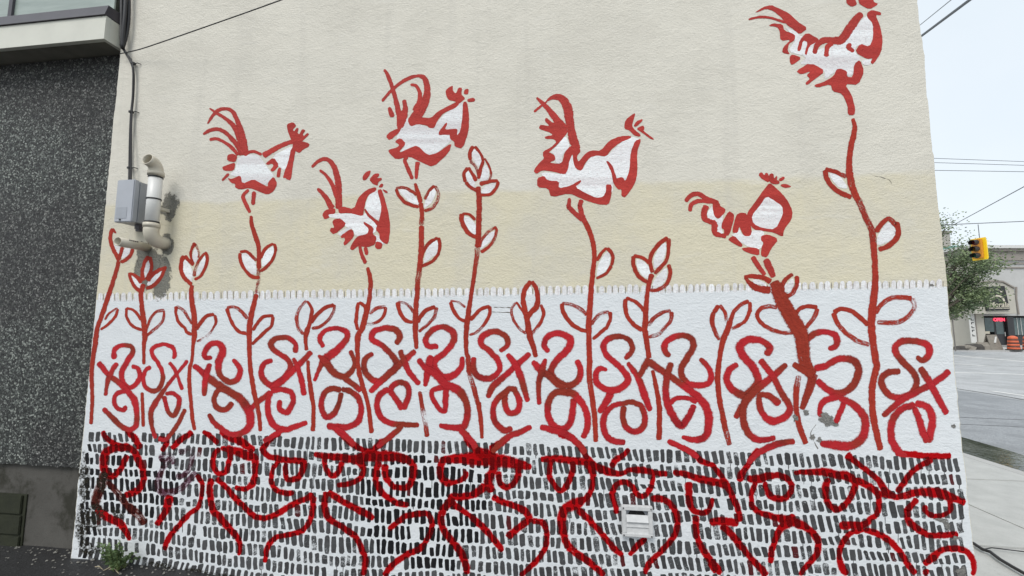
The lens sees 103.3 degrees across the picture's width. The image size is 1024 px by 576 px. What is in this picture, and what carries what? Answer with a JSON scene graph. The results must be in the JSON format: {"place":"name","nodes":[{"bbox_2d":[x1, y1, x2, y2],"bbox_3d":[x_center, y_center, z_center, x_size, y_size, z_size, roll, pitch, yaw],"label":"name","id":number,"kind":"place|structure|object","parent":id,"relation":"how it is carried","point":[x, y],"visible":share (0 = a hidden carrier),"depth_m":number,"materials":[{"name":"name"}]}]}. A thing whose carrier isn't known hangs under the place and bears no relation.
{"place":"outdoors","nodes":[
{"label":"outdoors","id":0,"kind":"place"},
{"bbox_2d":[2,546,207,575],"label":"gravel","id":1,"kind":"structure","parent":0,"point":[56,551],"depth_m":2.55,"materials":[{"name":"grey gravel"}]},
{"bbox_2d":[0,545,218,575],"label":"parking lot","id":2,"kind":"structure","parent":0,"point":[11,566],"depth_m":2.52,"materials":[{"name":"grey asphalt"}]},
{"bbox_2d":[96,539,140,571],"bbox_3d":[-2.404,1.626,2.473,0.264,0.208,0.119,-1,-5,7],"label":"weed","id":3,"kind":"object","parent":2,"relation":"on","point":[115,559],"visible":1,"depth_m":2.46,"materials":[{"name":"green plant"}]},
{"bbox_2d":[920,0,950,24],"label":"overhead wire","id":4,"kind":"object","parent":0,"point":[936,11],"visible":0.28,"depth_m":13.04,"materials":[{"name":"grey metal"}]},
{"bbox_2d":[921,0,970,36],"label":"overhead wire","id":5,"kind":"object","parent":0,"point":[947,16],"visible":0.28,"depth_m":8.36,"materials":[{"name":"grey metal"}]},
{"bbox_2d":[942,231,952,246],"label":"house","id":6,"kind":"structure","parent":0,"point":[945,239],"depth_m":53.83,"materials":[{"name":"brick"}]},
{"bbox_2d":[917,0,1023,245],"label":"sky","id":7,"kind":"structure","parent":0,"point":[974,58],"materials":[{"name":"white"}]},
{"bbox_2d":[934,158,1023,161],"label":"overhead wire","id":8,"kind":"object","parent":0,"point":[973,159],"visible":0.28,"depth_m":31.06,"materials":[{"name":"grey metal"}]},
{"bbox_2d":[934,162,1023,165],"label":"overhead wire","id":9,"kind":"object","parent":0,"point":[971,163],"visible":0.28,"depth_m":31.03,"materials":[{"name":"grey metal"}]},
{"bbox_2d":[935,170,1023,171],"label":"overhead wire","id":10,"kind":"object","parent":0,"point":[991,171],"visible":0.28,"depth_m":30.97,"materials":[{"name":"grey metal"}]},
{"bbox_2d":[943,221,1023,224],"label":"overhead wire","id":11,"kind":"object","parent":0,"point":[982,223],"visible":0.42,"depth_m":19.35,"materials":[{"name":"grey metal"}]},
{"bbox_2d":[968,224,988,260],"bbox_3d":[22.115,-2.183,19.305,0.725,1.722,0.542,-1,-5,7],"label":"traffic light","id":12,"kind":"object","parent":11,"relation":"hanging from","point":[978,248],"visible":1,"depth_m":19.12,"materials":[{"name":"yellow metal"}]},
{"bbox_2d":[972,239,983,258],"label":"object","id":13,"kind":"structure","parent":12,"relation":"in","point":[980,244],"depth_m":19.10,"materials":[{"name":"yellow metal"}]},
{"bbox_2d":[945,186,1023,229],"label":"overhead wire","id":14,"kind":"object","parent":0,"point":[991,204],"visible":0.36,"depth_m":19.54,"materials":[{"name":"grey metal"}]},
{"bbox_2d":[953,351,1023,400],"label":"road","id":15,"kind":"structure","parent":0,"point":[975,377],"depth_m":14.87,"materials":[{"name":"grey asphalt"}]},
{"bbox_2d":[953,355,1023,361],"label":"road marking","id":16,"kind":"object","parent":15,"relation":"on","point":[989,358],"visible":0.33,"depth_m":21.81,"materials":[{"name":"white paint"}]},
{"bbox_2d":[955,372,1023,374],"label":"road marking","id":17,"kind":"object","parent":15,"relation":"on","point":[985,373],"visible":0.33,"depth_m":14.82,"materials":[{"name":"white paint"}]},
{"bbox_2d":[956,388,1023,399],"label":"road seam","id":18,"kind":"object","parent":15,"relation":"on","point":[994,394],"visible":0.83,"depth_m":10.24,"materials":[{"name":"grey asphalt"}]},
{"bbox_2d":[957,390,1023,454],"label":"road patch","id":19,"kind":"object","parent":15,"relation":"on","point":[979,409],"visible":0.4,"depth_m":7.41,"materials":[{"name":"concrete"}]},
{"bbox_2d":[961,437,1023,471],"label":"grass strip","id":20,"kind":"object","parent":19,"relation":"on","point":[1007,458],"visible":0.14,"depth_m":5.43,"materials":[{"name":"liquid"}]},
{"bbox_2d":[953,347,1023,351],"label":"sidewalk","id":21,"kind":"structure","parent":0,"point":[1004,348],"depth_m":27.87,"materials":[{"name":"concrete"}]},
{"bbox_2d":[950,314,957,350],"bbox_3d":[29.249,2.704,26.837,0.720,2.935,0.125,0,-5,0],"label":"round sign","id":22,"kind":"object","parent":21,"relation":"on","point":[953,331],"visible":0.3,"depth_m":26.83,"materials":[{"name":"grey metal"}]},
{"bbox_2d":[953,346,968,349],"bbox_3d":[31.446,4.202,28.517,1.414,0.272,0.880,-1,-5,7],"label":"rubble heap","id":23,"kind":"object","parent":21,"relation":"on","point":[960,348],"visible":0.65,"depth_m":28.26,"materials":[{"name":"grey stone"}]},
{"bbox_2d":[959,345,976,349],"bbox_3d":[31.909,4.165,28.508,1.478,0.343,0.864,-1,-5,7],"label":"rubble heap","id":24,"kind":"object","parent":21,"relation":"on","point":[969,347],"visible":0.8,"depth_m":28.22,"materials":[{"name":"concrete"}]},
{"bbox_2d":[965,344,984,349],"bbox_3d":[32.562,4.130,28.550,1.804,0.420,0.784,-1,-5,7],"label":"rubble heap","id":25,"kind":"object","parent":21,"relation":"on","point":[980,346],"visible":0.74,"depth_m":28.26,"materials":[{"name":"grey stone"}]},
{"bbox_2d":[939,207,1022,320],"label":"street tree","id":26,"kind":"object","parent":21,"relation":"on","point":[958,285],"visible":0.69,"depth_m":23.72,"materials":[{"name":"green plant"}]},
{"bbox_2d":[943,245,1023,347],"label":"corner shop building","id":27,"kind":"structure","parent":21,"relation":"on","point":[1012,324],"depth_m":33.19,"materials":[{"name":"stone"}]},
{"bbox_2d":[968,314,978,342],"bbox_3d":[37.096,2.680,32.643,0.499,4.285,0.100,0,-5,0],"label":"vertical banner","id":28,"kind":"object","parent":27,"relation":"attached to","point":[973,329],"visible":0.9,"depth_m":32.58,"materials":[{"name":"white fabric"}]},
{"bbox_2d":[984,318,993,331],"bbox_3d":[39.117,3.027,33.253,0.703,1.143,0.080,0,-5,0],"label":"window pane","id":29,"kind":"structure","parent":27,"relation":"in","point":[988,322],"depth_m":33.22,"materials":[{"name":"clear glass"}]},
{"bbox_2d":[984,286,1009,310],"bbox_3d":[38.389,0.825,32.201,2.034,1.991,0.127,0,-5,0],"label":"shop sign","id":30,"kind":"object","parent":27,"relation":"attached to","point":[1005,306],"visible":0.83,"depth_m":32.13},
{"bbox_2d":[992,317,1006,344],"bbox_3d":[39.958,3.552,33.208,0.866,2.285,0.130,0,-5,0],"label":"door","id":31,"kind":"structure","parent":27,"relation":"in","point":[999,327],"depth_m":33.19,"materials":[{"name":"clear glass"}]},
{"bbox_2d":[1013,318,1023,334],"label":"window pane","id":32,"kind":"structure","parent":27,"relation":"in","point":[1018,319],"depth_m":33.15,"materials":[{"name":"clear glass"}]},
{"bbox_2d":[976,342,990,349],"bbox_3d":[33.119,4.067,28.520,1.239,0.540,0.805,-1,-5,7],"label":"rubble heap","id":33,"kind":"object","parent":21,"relation":"on","point":[986,345],"visible":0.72,"depth_m":28.30,"materials":[{"name":"concrete"}]},
{"bbox_2d":[984,335,1003,349],"bbox_3d":[33.643,3.802,28.427,0.840,1.050,0.620,0,-5,0],"label":"folding barrier","id":34,"kind":"object","parent":21,"relation":"on","point":[993,341],"visible":0.88,"depth_m":28.24,"materials":[{"name":"wood"}]},
{"bbox_2d":[1005,336,1022,350],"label":"traffic drum","id":35,"kind":"object","parent":21,"relation":"on","point":[1013,344],"visible":0.98,"depth_m":27.60,"materials":[{"name":"orange plastic"}]},
{"bbox_2d":[963,456,1023,575],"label":"sidewalk","id":36,"kind":"structure","parent":0,"point":[995,495],"depth_m":3.48,"materials":[{"name":"concrete"}]},
{"bbox_2d":[973,542,1023,574],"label":"cable","id":37,"kind":"object","parent":36,"relation":"on","point":[999,558],"visible":0.78,"depth_m":2.77,"materials":[{"name":"black rubber"}]},
{"bbox_2d":[985,547,1023,551],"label":"ground cable","id":38,"kind":"object","parent":36,"relation":"on","point":[1004,549],"visible":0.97,"depth_m":2.91,"materials":[{"name":"black rubber"}]},
{"label":"ground","id":39,"kind":"structure","parent":0,"visible":0},
{"bbox_2d":[0,0,120,548],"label":"pebbledash building","id":40,"kind":"structure","parent":39,"relation":"on","point":[59,64],"depth_m":2.92,"materials":[{"name":"stone"}]},
{"bbox_2d":[0,0,115,16],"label":"window pane","id":41,"kind":"structure","parent":40,"relation":"in","point":[7,7],"depth_m":3.00,"materials":[{"name":"grey glass"}]},
{"bbox_2d":[71,0,976,575],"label":"painted building","id":42,"kind":"structure","parent":39,"relation":"on","point":[483,286],"depth_m":2.42,"materials":[{"name":"beige paint"}]},
{"bbox_2d":[119,0,122,43],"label":"cable bundle","id":43,"kind":"object","parent":42,"relation":"attached to","point":[121,11],"visible":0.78,"depth_m":2.90,"materials":[{"name":"black rubber"}]},
{"bbox_2d":[120,0,127,48],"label":"cable bundle","id":44,"kind":"object","parent":42,"relation":"attached to","point":[124,23],"visible":1,"depth_m":2.88,"materials":[{"name":"black rubber"}]},
{"bbox_2d":[121,0,130,48],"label":"cable bundle","id":45,"kind":"object","parent":42,"relation":"attached to","point":[128,18],"visible":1,"depth_m":2.91,"materials":[{"name":"black rubber"}]},
{"bbox_2d":[119,44,134,179],"bbox_3d":[-2.697,-1.210,2.839,0.216,1.074,0.041,-1,-6,12],"label":"power cable","id":46,"kind":"object","parent":42,"relation":"attached to","point":[130,120],"visible":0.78,"depth_m":2.83,"materials":[{"name":"black rubber"}]},
{"bbox_2d":[124,49,133,179],"bbox_3d":[-2.682,-1.218,2.835,0.206,1.035,0.027,-1,-6,13],"label":"power cable","id":47,"kind":"object","parent":42,"relation":"attached to","point":[131,116],"visible":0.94,"depth_m":2.84,"materials":[{"name":"black rubber"}]},
{"bbox_2d":[114,179,146,231],"bbox_3d":[-2.531,-0.543,2.714,0.131,0.330,0.135,-1,-5,7],"label":"electrical box","id":48,"kind":"object","parent":42,"relation":"attached to","point":[130,202],"visible":0.92,"depth_m":2.66,"materials":[{"name":"grey plastic"}]},
{"bbox_2d":[113,237,150,251],"bbox_3d":[-2.482,-0.284,2.666,0.058,0.060,0.210,-1,-5,7],"label":"pipe stub","id":49,"kind":"object","parent":42,"relation":"attached to","point":[130,243],"visible":0.91,"depth_m":2.63,"materials":[{"name":"beige plastic"}]},
{"bbox_2d":[141,154,170,249],"bbox_3d":[-2.346,-0.564,2.687,0.090,0.601,0.209,-1,-5,7],"label":"vent pipe","id":50,"kind":"object","parent":42,"relation":"attached to","point":[151,226],"visible":0.98,"depth_m":2.64,"materials":[{"name":"beige plastic"}]},
{"bbox_2d":[119,0,281,53],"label":"service wire","id":51,"kind":"object","parent":42,"relation":"attached to","point":[202,27],"visible":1,"depth_m":2.69,"materials":[{"name":"black rubber"}]},
{"bbox_2d":[621,504,652,537],"bbox_3d":[0.680,1.266,2.203,0.164,0.161,0.036,-1,-5,7],"label":"dryer vent","id":52,"kind":"object","parent":42,"relation":"attached to","point":[637,520],"visible":1,"depth_m":2.20,"materials":[{"name":"white plastic"}]},
{"bbox_2d":[963,453,1023,474],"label":"kerb","id":53,"kind":"structure","parent":39,"relation":"on","point":[994,464],"depth_m":4.79,"materials":[{"name":"concrete"}]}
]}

